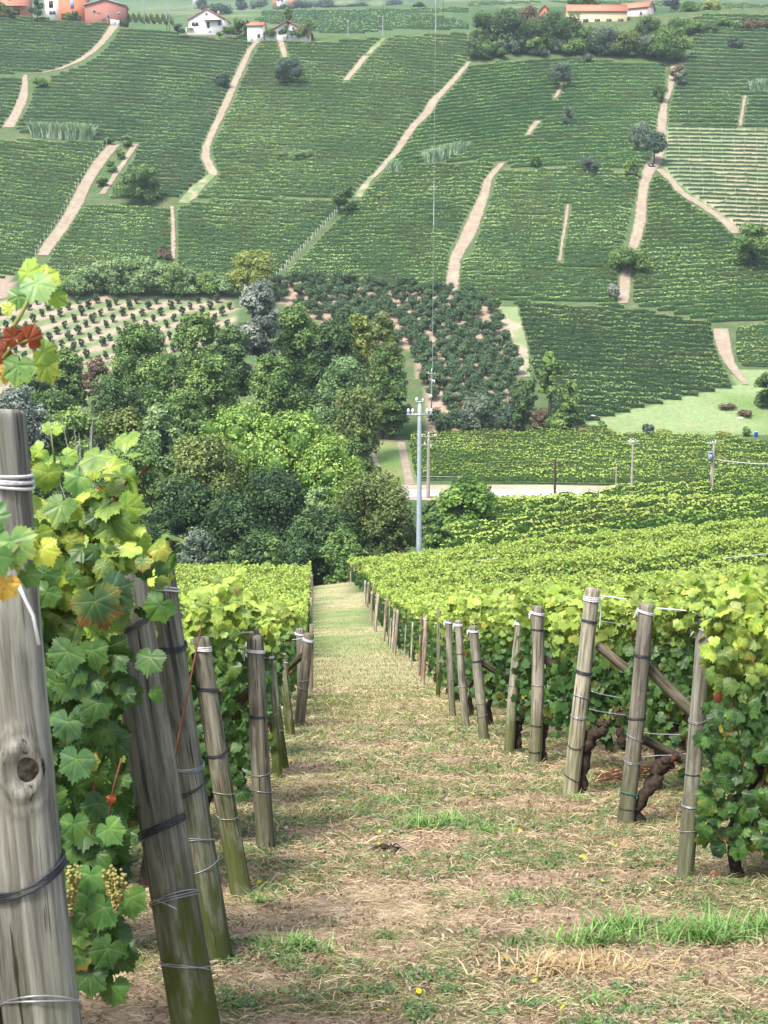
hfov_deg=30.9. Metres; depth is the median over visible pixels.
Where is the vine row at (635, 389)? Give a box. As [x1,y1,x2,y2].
[552,383,697,394]
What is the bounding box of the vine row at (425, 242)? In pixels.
[314,240,450,246]
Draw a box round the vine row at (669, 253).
[647,249,738,255]
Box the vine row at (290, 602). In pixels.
[277,599,300,705]
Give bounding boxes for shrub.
[56,275,86,294]
[66,265,105,294]
[89,260,123,293]
[103,256,137,294]
[127,256,161,294]
[142,260,172,294]
[156,262,189,295]
[174,266,202,294]
[192,270,222,293]
[210,275,233,294]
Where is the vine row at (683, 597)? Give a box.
[616,569,767,792]
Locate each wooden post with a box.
[0,409,82,1023]
[105,545,219,1023]
[155,557,232,965]
[188,636,252,899]
[242,634,274,850]
[247,627,258,803]
[264,646,282,779]
[274,660,288,768]
[280,672,287,733]
[281,653,294,737]
[294,628,303,690]
[294,633,313,725]
[309,624,313,691]
[310,574,312,597]
[310,597,312,623]
[363,580,365,603]
[366,582,369,606]
[370,591,373,620]
[374,594,379,631]
[382,597,387,641]
[387,602,389,645]
[389,618,391,647]
[391,608,395,651]
[393,609,398,655]
[403,625,406,659]
[410,622,413,668]
[418,616,422,675]
[420,616,427,685]
[436,607,440,696]
[443,619,455,715]
[452,620,469,726]
[466,625,488,738]
[504,619,521,754]
[528,605,544,765]
[562,587,600,797]
[617,603,654,826]
[676,618,710,880]
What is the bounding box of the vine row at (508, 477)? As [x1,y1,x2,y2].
[458,471,767,483]
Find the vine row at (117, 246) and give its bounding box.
[58,242,170,250]
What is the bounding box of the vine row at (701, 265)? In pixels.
[635,260,767,269]
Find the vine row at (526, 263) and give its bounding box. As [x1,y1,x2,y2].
[462,261,610,266]
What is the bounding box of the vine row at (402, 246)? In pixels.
[310,244,448,250]
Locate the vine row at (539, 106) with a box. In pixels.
[428,101,658,119]
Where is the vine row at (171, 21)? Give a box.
[167,14,173,25]
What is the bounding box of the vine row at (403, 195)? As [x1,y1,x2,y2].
[362,192,476,198]
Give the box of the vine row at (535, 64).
[466,59,612,71]
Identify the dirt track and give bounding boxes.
[3,75,27,126]
[27,25,118,73]
[38,144,119,254]
[99,144,137,193]
[170,206,175,257]
[201,41,258,173]
[278,40,287,56]
[343,56,367,79]
[370,448,380,466]
[371,62,470,176]
[397,442,414,483]
[445,163,503,299]
[526,121,539,134]
[553,84,562,97]
[558,204,568,259]
[617,65,676,302]
[655,169,739,232]
[712,328,748,383]
[738,95,746,124]
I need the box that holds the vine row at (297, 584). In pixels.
[177,580,310,594]
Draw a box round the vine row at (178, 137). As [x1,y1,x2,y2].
[19,128,203,140]
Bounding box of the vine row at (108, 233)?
[67,230,169,239]
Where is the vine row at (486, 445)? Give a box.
[412,441,767,449]
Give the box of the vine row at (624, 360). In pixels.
[531,354,722,367]
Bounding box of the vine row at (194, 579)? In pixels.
[176,574,310,592]
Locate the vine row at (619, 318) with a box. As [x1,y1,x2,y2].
[520,311,710,324]
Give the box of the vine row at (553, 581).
[380,564,758,626]
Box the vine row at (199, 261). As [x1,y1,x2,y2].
[178,258,283,266]
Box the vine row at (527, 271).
[462,269,617,275]
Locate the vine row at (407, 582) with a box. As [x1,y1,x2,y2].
[378,565,753,622]
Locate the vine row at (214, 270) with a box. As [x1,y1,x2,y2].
[180,267,275,274]
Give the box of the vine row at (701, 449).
[412,443,767,453]
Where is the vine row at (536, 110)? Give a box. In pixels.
[422,105,659,123]
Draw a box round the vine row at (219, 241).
[178,238,301,246]
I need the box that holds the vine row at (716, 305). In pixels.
[657,300,767,309]
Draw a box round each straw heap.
[320,744,430,752]
[424,942,732,986]
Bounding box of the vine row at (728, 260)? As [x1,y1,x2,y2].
[645,256,767,264]
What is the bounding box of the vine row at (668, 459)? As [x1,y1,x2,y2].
[411,452,767,462]
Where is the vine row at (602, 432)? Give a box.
[410,430,705,437]
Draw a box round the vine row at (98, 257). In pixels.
[51,253,171,264]
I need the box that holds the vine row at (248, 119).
[223,117,407,128]
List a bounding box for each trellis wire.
[589,708,679,723]
[599,597,601,628]
[601,595,655,602]
[641,755,670,757]
[643,732,681,734]
[652,651,689,653]
[656,607,685,610]
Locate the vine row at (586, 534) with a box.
[347,517,767,579]
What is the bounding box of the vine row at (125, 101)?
[32,96,217,108]
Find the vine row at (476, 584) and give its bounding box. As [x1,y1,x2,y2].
[377,570,742,619]
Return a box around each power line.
[432,212,433,365]
[715,459,767,463]
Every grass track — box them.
[178,174,216,202]
[354,175,373,196]
[366,38,385,53]
[498,307,530,376]
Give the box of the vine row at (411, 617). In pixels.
[403,587,656,661]
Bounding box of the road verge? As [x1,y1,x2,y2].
[402,485,616,499]
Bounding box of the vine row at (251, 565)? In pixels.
[177,562,311,575]
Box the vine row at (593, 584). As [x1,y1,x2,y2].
[386,570,757,635]
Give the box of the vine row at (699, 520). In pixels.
[654,501,767,529]
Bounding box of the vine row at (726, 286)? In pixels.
[633,282,767,292]
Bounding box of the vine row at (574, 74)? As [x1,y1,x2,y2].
[453,72,664,87]
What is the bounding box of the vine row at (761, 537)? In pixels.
[365,533,767,592]
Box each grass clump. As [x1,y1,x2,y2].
[225,880,293,905]
[233,925,362,958]
[248,816,345,829]
[301,755,358,763]
[343,792,431,802]
[371,806,476,829]
[395,804,493,827]
[410,742,457,754]
[454,817,554,834]
[473,884,571,906]
[512,911,686,953]
[534,980,641,1013]
[539,791,599,802]
[577,899,687,934]
[610,904,767,949]
[700,902,767,933]
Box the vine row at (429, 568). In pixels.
[366,539,767,589]
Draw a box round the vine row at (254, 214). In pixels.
[178,209,328,219]
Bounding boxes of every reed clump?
[24,119,99,139]
[385,159,402,171]
[421,140,473,163]
[747,78,767,91]
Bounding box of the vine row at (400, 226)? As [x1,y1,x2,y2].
[329,224,459,230]
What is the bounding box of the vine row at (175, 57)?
[100,51,237,63]
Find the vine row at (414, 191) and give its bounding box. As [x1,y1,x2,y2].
[365,188,478,194]
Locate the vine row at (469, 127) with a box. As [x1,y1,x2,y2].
[413,120,531,136]
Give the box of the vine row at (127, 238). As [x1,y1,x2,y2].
[64,234,169,243]
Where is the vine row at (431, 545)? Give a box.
[425,479,737,548]
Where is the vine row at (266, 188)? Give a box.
[207,185,353,193]
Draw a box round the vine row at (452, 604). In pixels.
[444,585,531,694]
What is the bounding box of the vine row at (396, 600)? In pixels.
[394,590,607,644]
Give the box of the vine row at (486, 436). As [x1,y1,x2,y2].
[410,432,739,440]
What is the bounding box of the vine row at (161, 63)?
[91,58,234,70]
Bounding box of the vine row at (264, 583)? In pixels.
[178,576,311,595]
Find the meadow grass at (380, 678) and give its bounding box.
[269,581,558,771]
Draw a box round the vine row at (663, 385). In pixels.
[539,378,715,391]
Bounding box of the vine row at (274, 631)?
[246,608,284,728]
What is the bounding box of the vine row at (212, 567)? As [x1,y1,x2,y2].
[176,562,311,577]
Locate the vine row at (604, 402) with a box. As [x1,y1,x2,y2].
[547,397,644,406]
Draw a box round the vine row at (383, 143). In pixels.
[216,135,393,145]
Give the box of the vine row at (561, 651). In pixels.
[541,569,736,758]
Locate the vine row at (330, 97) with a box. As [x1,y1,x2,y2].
[237,93,425,103]
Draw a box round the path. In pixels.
[79,656,767,1023]
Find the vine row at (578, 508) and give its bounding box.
[448,481,709,533]
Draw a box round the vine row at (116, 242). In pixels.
[60,238,169,247]
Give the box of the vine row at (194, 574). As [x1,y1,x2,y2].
[176,571,310,586]
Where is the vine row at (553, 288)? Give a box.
[460,285,608,291]
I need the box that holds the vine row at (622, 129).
[533,127,655,134]
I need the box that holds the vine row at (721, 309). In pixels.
[674,305,767,313]
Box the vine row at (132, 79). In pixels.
[50,74,226,87]
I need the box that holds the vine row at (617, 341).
[527,334,714,347]
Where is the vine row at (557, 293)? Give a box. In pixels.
[461,289,614,296]
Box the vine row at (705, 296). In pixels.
[633,291,767,301]
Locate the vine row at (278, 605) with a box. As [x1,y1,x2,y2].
[183,579,292,702]
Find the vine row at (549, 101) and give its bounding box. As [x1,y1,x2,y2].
[431,97,660,115]
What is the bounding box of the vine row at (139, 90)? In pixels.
[36,85,223,97]
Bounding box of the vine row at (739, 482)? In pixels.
[699,477,767,485]
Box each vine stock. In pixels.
[515,713,525,749]
[541,715,555,762]
[579,717,610,793]
[612,705,626,749]
[634,751,680,825]
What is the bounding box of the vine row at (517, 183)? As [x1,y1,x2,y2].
[495,181,637,187]
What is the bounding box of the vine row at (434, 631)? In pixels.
[432,593,503,693]
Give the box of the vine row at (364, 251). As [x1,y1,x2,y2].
[306,248,446,254]
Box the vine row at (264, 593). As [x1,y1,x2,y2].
[180,587,310,617]
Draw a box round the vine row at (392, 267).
[289,264,447,270]
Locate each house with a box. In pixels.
[0,0,32,16]
[45,0,58,19]
[58,0,88,21]
[186,8,231,34]
[193,0,197,8]
[245,22,266,41]
[263,20,312,41]
[288,0,296,8]
[564,5,628,22]
[620,1,655,16]
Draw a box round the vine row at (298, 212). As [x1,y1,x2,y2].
[180,204,331,215]
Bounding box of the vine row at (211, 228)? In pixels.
[177,224,312,235]
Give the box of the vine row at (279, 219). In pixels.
[178,212,324,223]
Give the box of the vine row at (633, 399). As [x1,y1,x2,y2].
[546,393,663,403]
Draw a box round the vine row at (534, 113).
[418,108,656,128]
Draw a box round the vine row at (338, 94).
[237,90,427,100]
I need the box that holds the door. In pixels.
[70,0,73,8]
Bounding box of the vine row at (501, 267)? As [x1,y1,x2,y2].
[462,265,619,270]
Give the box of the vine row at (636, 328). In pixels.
[522,320,712,333]
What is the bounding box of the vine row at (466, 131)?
[408,123,527,140]
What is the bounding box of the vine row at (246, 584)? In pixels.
[182,578,308,595]
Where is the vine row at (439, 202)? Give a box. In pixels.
[356,200,472,206]
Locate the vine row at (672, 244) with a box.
[641,241,749,247]
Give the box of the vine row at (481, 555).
[358,528,767,588]
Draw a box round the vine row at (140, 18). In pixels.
[137,13,143,23]
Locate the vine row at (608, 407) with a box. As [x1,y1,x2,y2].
[552,402,629,411]
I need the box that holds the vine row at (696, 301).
[639,296,767,305]
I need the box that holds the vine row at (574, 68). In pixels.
[461,65,664,79]
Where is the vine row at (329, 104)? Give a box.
[233,100,421,110]
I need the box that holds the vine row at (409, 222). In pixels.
[332,220,461,226]
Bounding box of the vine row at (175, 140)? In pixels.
[93,135,200,143]
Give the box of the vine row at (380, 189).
[368,184,480,191]
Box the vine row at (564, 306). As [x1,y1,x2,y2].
[518,302,655,313]
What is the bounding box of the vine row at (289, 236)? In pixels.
[177,229,309,239]
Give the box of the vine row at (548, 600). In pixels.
[510,577,693,753]
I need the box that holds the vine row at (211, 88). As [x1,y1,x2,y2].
[50,78,226,91]
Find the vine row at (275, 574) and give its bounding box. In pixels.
[175,568,311,585]
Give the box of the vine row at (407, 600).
[399,585,637,657]
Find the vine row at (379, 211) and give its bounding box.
[343,208,467,214]
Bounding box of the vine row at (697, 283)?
[633,278,767,287]
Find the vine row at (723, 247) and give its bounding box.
[639,244,751,251]
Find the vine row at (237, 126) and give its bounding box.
[222,124,401,135]
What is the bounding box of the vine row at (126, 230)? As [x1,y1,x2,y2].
[70,226,169,235]
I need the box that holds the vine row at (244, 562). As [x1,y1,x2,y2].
[182,560,311,572]
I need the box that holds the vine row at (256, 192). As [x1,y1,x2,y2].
[202,189,351,197]
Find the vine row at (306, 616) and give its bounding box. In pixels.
[289,600,307,632]
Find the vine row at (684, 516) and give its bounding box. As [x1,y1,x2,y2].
[594,496,767,535]
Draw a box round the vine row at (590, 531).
[546,492,767,541]
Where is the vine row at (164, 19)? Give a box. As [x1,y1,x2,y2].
[161,14,167,24]
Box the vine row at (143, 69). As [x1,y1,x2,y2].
[78,64,231,77]
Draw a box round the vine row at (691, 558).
[368,552,767,603]
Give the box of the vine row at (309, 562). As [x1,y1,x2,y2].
[178,561,311,573]
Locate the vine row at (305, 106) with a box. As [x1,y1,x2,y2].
[231,103,418,114]
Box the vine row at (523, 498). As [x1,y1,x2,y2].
[427,489,574,524]
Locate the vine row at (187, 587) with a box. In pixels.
[177,583,310,598]
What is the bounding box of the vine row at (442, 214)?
[339,212,465,218]
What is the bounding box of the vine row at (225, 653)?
[178,567,251,807]
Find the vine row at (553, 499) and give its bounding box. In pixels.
[426,481,643,528]
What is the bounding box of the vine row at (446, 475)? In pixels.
[422,468,767,478]
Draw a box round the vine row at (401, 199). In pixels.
[354,196,474,202]
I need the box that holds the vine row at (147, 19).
[143,13,149,23]
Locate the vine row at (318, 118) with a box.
[226,113,408,124]
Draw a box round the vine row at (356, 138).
[218,132,395,142]
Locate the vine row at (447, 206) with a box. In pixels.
[347,204,468,210]
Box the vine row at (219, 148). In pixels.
[212,146,387,156]
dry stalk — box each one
[380,944,481,950]
[472,973,591,1008]
[487,956,685,967]
[537,939,666,1010]
[680,981,749,1007]
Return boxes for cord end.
[18,585,40,644]
[153,899,176,909]
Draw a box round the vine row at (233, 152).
[213,150,383,160]
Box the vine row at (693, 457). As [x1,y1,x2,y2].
[412,450,767,459]
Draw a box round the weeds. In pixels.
[86,719,767,1023]
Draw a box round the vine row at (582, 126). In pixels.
[535,124,655,130]
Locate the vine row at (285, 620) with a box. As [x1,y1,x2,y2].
[180,584,296,694]
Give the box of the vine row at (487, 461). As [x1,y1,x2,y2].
[414,455,761,465]
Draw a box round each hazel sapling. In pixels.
[2,320,8,327]
[29,313,35,322]
[45,332,53,341]
[49,314,54,322]
[52,326,60,334]
[57,308,62,316]
[58,339,65,346]
[61,320,67,328]
[64,330,73,340]
[69,340,76,351]
[71,313,76,321]
[73,324,81,334]
[74,295,79,303]
[77,305,85,315]
[78,338,84,346]
[82,348,89,358]
[85,299,91,308]
[89,312,96,322]
[92,293,99,303]
[95,326,101,333]
[98,308,103,316]
[99,336,106,346]
[102,350,108,358]
[103,319,108,327]
[105,299,111,310]
[109,313,115,322]
[119,306,125,315]
[126,298,132,309]
[130,313,135,321]
[138,308,145,315]
[144,300,151,309]
[153,295,158,303]
[157,307,163,315]
[162,319,169,327]
[167,300,174,309]
[167,331,172,339]
[170,313,177,320]
[170,342,176,351]
[175,295,180,303]
[178,305,185,315]
[195,296,200,303]
[199,305,204,314]
[207,300,213,309]
[211,313,217,320]
[213,293,221,302]
[218,305,225,315]
[224,319,230,326]
[226,302,231,309]
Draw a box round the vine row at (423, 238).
[317,236,454,242]
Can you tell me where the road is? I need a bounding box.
[402,489,600,496]
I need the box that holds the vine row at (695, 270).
[633,265,767,273]
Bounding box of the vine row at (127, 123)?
[19,117,208,129]
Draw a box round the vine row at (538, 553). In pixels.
[363,528,767,583]
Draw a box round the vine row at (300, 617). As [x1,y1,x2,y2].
[270,602,305,691]
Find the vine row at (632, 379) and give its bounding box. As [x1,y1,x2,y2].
[537,374,731,387]
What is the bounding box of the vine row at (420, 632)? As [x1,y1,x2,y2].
[416,593,616,671]
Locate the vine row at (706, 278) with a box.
[633,274,767,283]
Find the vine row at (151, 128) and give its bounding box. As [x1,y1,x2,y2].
[17,121,206,133]
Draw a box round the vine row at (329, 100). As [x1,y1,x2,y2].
[235,96,423,107]
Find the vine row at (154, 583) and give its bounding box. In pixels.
[51,535,202,850]
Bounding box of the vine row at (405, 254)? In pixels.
[302,252,446,258]
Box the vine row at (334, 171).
[218,165,370,174]
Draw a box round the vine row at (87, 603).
[0,420,184,1023]
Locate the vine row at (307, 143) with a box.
[214,139,392,149]
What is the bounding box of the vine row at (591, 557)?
[368,548,767,601]
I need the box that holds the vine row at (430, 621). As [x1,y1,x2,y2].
[427,605,483,687]
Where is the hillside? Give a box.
[0,0,767,657]
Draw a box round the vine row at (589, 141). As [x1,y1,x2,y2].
[392,139,632,161]
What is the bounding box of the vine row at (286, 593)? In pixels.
[252,587,310,620]
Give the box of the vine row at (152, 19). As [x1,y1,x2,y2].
[149,14,155,23]
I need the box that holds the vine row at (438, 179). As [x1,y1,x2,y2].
[375,176,481,183]
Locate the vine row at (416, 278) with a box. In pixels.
[321,276,444,282]
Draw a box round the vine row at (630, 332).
[524,325,712,338]
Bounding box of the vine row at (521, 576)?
[371,562,765,610]
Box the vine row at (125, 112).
[26,106,213,118]
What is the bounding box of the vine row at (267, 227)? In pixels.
[178,221,316,231]
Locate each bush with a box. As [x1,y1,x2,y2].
[31,76,52,85]
[95,175,108,185]
[102,137,114,142]
[105,160,116,171]
[114,149,125,158]
[120,135,132,145]
[156,248,171,259]
[214,72,229,86]
[272,148,316,157]
[416,500,443,542]
[429,512,452,548]
[434,425,450,431]
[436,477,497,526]
[530,408,548,429]
[534,48,549,54]
[543,410,572,429]
[565,419,577,429]
[576,53,592,60]
[579,423,599,429]
[598,421,607,429]
[642,423,648,431]
[646,424,654,432]
[656,428,671,433]
[667,23,678,29]
[673,69,688,85]
[679,24,693,33]
[704,23,719,30]
[715,17,729,26]
[715,430,731,436]
[718,402,737,409]
[729,20,744,27]
[737,409,752,415]
[740,15,758,21]
[742,426,751,435]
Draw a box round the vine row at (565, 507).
[443,481,688,529]
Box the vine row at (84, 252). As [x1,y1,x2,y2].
[53,249,169,259]
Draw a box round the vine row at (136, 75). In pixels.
[60,71,228,84]
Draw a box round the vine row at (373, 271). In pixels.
[286,268,444,274]
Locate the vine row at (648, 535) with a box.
[353,524,767,581]
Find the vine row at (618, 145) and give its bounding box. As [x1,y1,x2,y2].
[402,143,640,164]
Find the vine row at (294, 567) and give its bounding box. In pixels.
[182,565,310,581]
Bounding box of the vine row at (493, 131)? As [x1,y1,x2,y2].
[407,128,526,144]
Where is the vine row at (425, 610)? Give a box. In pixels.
[421,592,543,682]
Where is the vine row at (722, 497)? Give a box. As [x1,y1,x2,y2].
[500,488,767,546]
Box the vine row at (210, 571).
[175,569,310,587]
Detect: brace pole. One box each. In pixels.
[222,686,248,717]
[288,653,301,671]
[482,659,509,681]
[544,654,574,684]
[594,641,688,723]
[642,735,685,763]
[648,663,706,722]
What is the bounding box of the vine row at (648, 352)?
[529,344,718,357]
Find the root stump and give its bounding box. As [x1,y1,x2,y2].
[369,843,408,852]
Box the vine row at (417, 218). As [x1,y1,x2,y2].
[336,216,463,222]
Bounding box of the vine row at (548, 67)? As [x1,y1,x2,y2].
[462,62,664,75]
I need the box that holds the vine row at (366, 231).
[325,227,457,234]
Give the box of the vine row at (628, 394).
[557,387,681,398]
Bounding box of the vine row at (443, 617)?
[437,606,505,701]
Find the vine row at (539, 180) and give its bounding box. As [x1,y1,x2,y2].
[495,177,637,183]
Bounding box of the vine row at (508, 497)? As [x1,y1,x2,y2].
[496,493,528,503]
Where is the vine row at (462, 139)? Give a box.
[403,131,523,148]
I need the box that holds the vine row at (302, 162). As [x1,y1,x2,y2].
[214,158,375,167]
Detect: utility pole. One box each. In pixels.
[406,397,432,551]
[422,432,436,497]
[428,368,435,407]
[435,0,436,33]
[553,458,555,493]
[628,438,637,487]
[707,441,719,487]
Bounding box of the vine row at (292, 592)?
[182,590,309,625]
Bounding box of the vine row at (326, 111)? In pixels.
[230,107,416,117]
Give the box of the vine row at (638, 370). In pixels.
[533,363,727,377]
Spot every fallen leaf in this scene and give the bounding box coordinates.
[423,914,434,920]
[619,840,630,848]
[710,870,722,877]
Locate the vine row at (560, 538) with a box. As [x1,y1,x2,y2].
[350,519,767,580]
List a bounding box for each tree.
[0,1,6,13]
[0,383,53,462]
[4,7,17,16]
[10,360,59,402]
[26,0,43,19]
[30,461,67,500]
[33,388,76,449]
[43,404,107,510]
[52,344,88,413]
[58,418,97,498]
[62,12,71,20]
[70,10,80,21]
[80,357,110,415]
[84,372,149,447]
[94,402,146,503]
[94,428,169,525]
[107,320,174,416]
[113,163,161,203]
[120,18,129,25]
[136,399,183,477]
[137,519,179,558]
[138,504,185,555]
[140,349,192,440]
[148,468,225,561]
[158,428,256,563]
[162,385,207,474]
[170,311,219,413]
[172,23,185,32]
[173,397,298,518]
[174,526,221,566]
[184,353,240,423]
[195,0,206,9]
[201,490,267,564]
[206,3,233,13]
[211,324,254,410]
[220,525,286,568]
[221,26,231,34]
[225,248,275,290]
[229,549,237,564]
[230,23,243,34]
[233,16,245,27]
[234,278,282,413]
[235,0,248,9]
[238,460,317,548]
[243,20,248,35]
[244,352,308,455]
[244,401,363,534]
[249,0,268,8]
[262,538,281,569]
[265,29,275,35]
[270,274,283,283]
[270,301,320,406]
[271,285,288,300]
[271,533,333,585]
[272,4,287,9]
[272,53,306,82]
[275,279,289,290]
[280,15,296,38]
[283,6,292,18]
[284,271,300,286]
[284,505,364,578]
[290,433,369,546]
[291,296,304,305]
[292,0,313,7]
[293,283,306,295]
[295,28,304,38]
[298,361,338,432]
[299,267,313,282]
[300,20,315,38]
[302,299,318,311]
[303,277,320,289]
[303,288,313,299]
[304,484,329,546]
[306,315,358,406]
[309,295,321,303]
[310,308,323,319]
[311,285,328,295]
[311,354,374,435]
[312,0,334,7]
[313,271,325,281]
[317,526,365,584]
[318,301,330,312]
[319,292,336,302]
[321,3,361,7]
[322,279,333,293]
[324,303,338,317]
[325,385,383,478]
[329,272,343,282]
[329,469,432,561]
[330,286,343,297]
[331,183,356,211]
[331,298,348,308]
[333,279,346,288]
[334,311,349,322]
[337,294,351,300]
[338,435,367,498]
[339,304,352,315]
[341,285,356,299]
[342,271,356,283]
[344,417,373,471]
[347,311,375,370]
[348,297,360,307]
[349,307,365,316]
[350,281,360,289]
[351,293,361,300]
[353,0,371,5]
[354,303,367,312]
[358,284,373,295]
[359,297,377,306]
[360,275,375,286]
[363,310,409,438]
[364,305,380,319]
[365,293,377,301]
[367,302,382,310]
[369,343,410,439]
[373,286,388,296]
[375,277,387,288]
[375,295,392,308]
[380,291,392,299]
[382,300,396,316]
[383,0,403,5]
[384,283,400,297]
[385,379,412,435]
[391,276,405,285]
[392,305,408,320]
[392,328,404,342]
[395,293,406,302]
[398,315,416,325]
[399,284,414,296]
[399,303,410,311]
[399,325,409,336]
[404,276,418,285]
[405,327,424,343]
[406,295,420,309]
[408,341,424,355]
[410,310,421,319]
[410,321,427,333]
[412,1,425,6]
[412,282,428,294]
[413,354,431,369]
[414,302,426,314]
[415,335,432,349]
[418,316,429,327]
[418,364,437,384]
[419,289,437,299]
[420,295,430,303]
[421,348,438,359]
[423,308,438,317]
[424,383,439,399]
[425,298,442,310]
[427,407,447,424]
[428,279,442,293]
[428,344,440,356]
[429,314,445,325]
[429,321,443,332]
[429,361,441,368]
[429,372,450,389]
[430,356,446,365]
[433,327,451,339]
[433,337,445,350]
[433,414,456,431]
[435,294,447,303]
[436,303,453,315]
[437,290,449,299]
[437,364,453,379]
[439,347,451,360]
[439,390,456,405]
[440,282,454,291]
[442,384,457,393]
[443,311,460,322]
[443,339,457,353]
[444,320,459,335]
[444,334,462,345]
[445,301,457,309]
[445,359,460,374]
[446,402,463,412]
[447,354,460,369]
[447,408,459,427]
[449,293,462,303]
[449,373,465,390]
[451,289,464,297]
[452,305,468,320]
[452,327,468,339]
[453,345,473,359]
[453,364,474,381]
[453,390,474,402]
[455,419,471,431]
[456,299,469,310]
[457,380,477,393]
[457,393,497,428]
[458,339,474,350]
[459,321,472,330]
[461,353,479,363]
[462,314,476,324]
[463,284,477,296]
[463,291,476,302]
[463,336,477,346]
[463,359,475,369]
[464,46,491,58]
[465,39,482,52]
[466,9,505,47]
[466,327,480,338]
[468,299,483,309]
[468,305,479,317]
[468,373,480,386]
[470,347,484,362]
[470,367,484,379]
[472,292,488,303]
[473,338,493,351]
[474,318,489,334]
[474,388,489,397]
[477,352,493,361]
[477,378,492,390]
[477,416,490,429]
[478,39,492,54]
[478,356,495,374]
[481,334,495,343]
[482,297,499,312]
[482,328,497,337]
[484,347,500,359]
[485,7,533,43]
[486,365,500,376]
[486,373,499,384]
[488,311,504,322]
[488,319,502,331]
[489,398,498,412]
[490,41,508,56]
[490,342,502,352]
[490,392,506,405]
[490,416,509,430]
[491,380,508,393]
[492,359,507,371]
[493,331,510,347]
[495,404,506,416]
[496,353,511,365]
[498,328,512,337]
[499,396,516,407]
[500,371,517,385]
[501,405,515,430]
[502,36,521,51]
[502,346,519,357]
[502,364,519,375]
[504,341,520,351]
[505,16,554,48]
[507,356,524,366]
[507,385,514,397]
[510,378,536,431]
[511,35,529,53]
[511,421,526,431]
[517,3,547,31]
[524,36,547,53]
[525,409,532,420]
[527,357,538,410]
[528,27,563,49]
[529,154,541,167]
[537,351,563,416]
[539,9,584,41]
[540,37,560,51]
[546,61,575,89]
[551,39,567,50]
[559,39,588,55]
[559,105,574,125]
[559,379,579,424]
[566,0,577,4]
[566,41,578,54]
[567,22,604,54]
[574,0,600,4]
[579,154,599,172]
[586,22,622,51]
[587,42,604,52]
[598,40,617,54]
[600,41,630,56]
[606,246,651,273]
[607,283,620,296]
[609,26,641,56]
[622,159,640,174]
[623,44,644,55]
[627,121,652,150]
[631,31,654,57]
[635,14,660,36]
[637,42,659,57]
[638,130,669,163]
[645,25,695,62]
[650,24,668,34]
[652,84,667,102]
[662,0,680,10]
[665,15,690,27]
[667,64,689,80]
[676,0,699,12]
[687,20,706,33]
[701,0,722,10]
[726,35,743,48]
[730,221,767,267]
[733,17,767,28]
[753,372,767,406]
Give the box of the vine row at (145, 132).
[15,126,204,136]
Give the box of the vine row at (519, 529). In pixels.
[437,480,763,548]
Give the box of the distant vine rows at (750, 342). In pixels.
[0,0,767,508]
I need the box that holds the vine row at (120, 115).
[25,110,212,122]
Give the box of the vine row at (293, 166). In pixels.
[216,162,373,170]
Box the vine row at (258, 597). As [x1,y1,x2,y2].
[244,588,308,622]
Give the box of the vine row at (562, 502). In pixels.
[426,481,667,529]
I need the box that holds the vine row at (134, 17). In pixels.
[131,13,137,22]
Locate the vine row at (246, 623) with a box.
[179,578,262,774]
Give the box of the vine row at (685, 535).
[354,525,767,585]
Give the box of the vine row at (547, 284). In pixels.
[460,281,609,287]
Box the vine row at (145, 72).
[69,67,230,80]
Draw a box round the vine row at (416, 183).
[371,180,480,187]
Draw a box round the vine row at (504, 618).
[491,585,651,736]
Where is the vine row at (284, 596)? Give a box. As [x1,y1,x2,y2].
[259,592,309,628]
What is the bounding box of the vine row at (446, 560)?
[361,527,767,590]
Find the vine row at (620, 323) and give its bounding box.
[522,316,710,329]
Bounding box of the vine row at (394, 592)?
[388,582,734,637]
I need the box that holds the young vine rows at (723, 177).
[666,124,767,238]
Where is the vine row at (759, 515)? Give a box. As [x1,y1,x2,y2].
[721,508,767,524]
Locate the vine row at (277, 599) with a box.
[258,591,309,623]
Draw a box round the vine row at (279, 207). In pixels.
[191,201,335,211]
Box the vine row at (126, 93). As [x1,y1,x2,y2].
[34,88,221,101]
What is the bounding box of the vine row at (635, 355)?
[529,349,720,362]
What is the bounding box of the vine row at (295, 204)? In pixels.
[210,197,338,207]
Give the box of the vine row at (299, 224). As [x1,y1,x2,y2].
[177,216,319,227]
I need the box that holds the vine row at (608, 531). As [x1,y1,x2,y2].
[348,517,767,575]
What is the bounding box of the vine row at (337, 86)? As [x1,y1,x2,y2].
[241,82,434,94]
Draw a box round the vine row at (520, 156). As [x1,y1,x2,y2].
[475,150,651,162]
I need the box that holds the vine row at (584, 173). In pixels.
[499,169,638,176]
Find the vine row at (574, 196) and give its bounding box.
[492,192,633,198]
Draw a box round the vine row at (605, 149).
[446,146,652,161]
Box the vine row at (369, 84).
[240,79,438,91]
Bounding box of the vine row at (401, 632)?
[397,591,482,648]
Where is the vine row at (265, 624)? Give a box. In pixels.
[187,600,275,775]
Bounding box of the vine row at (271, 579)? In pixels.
[183,572,310,593]
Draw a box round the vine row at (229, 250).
[178,246,294,254]
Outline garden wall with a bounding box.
[187,33,240,35]
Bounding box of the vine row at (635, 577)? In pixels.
[384,565,761,631]
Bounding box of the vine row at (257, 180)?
[217,177,359,185]
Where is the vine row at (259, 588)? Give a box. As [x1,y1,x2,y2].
[181,583,310,595]
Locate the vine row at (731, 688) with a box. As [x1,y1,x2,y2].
[676,565,767,877]
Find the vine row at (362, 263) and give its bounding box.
[293,260,446,266]
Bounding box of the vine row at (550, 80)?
[450,75,664,91]
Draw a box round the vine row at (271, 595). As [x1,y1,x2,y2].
[242,590,310,623]
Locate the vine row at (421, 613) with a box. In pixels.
[411,588,615,660]
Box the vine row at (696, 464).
[413,459,767,470]

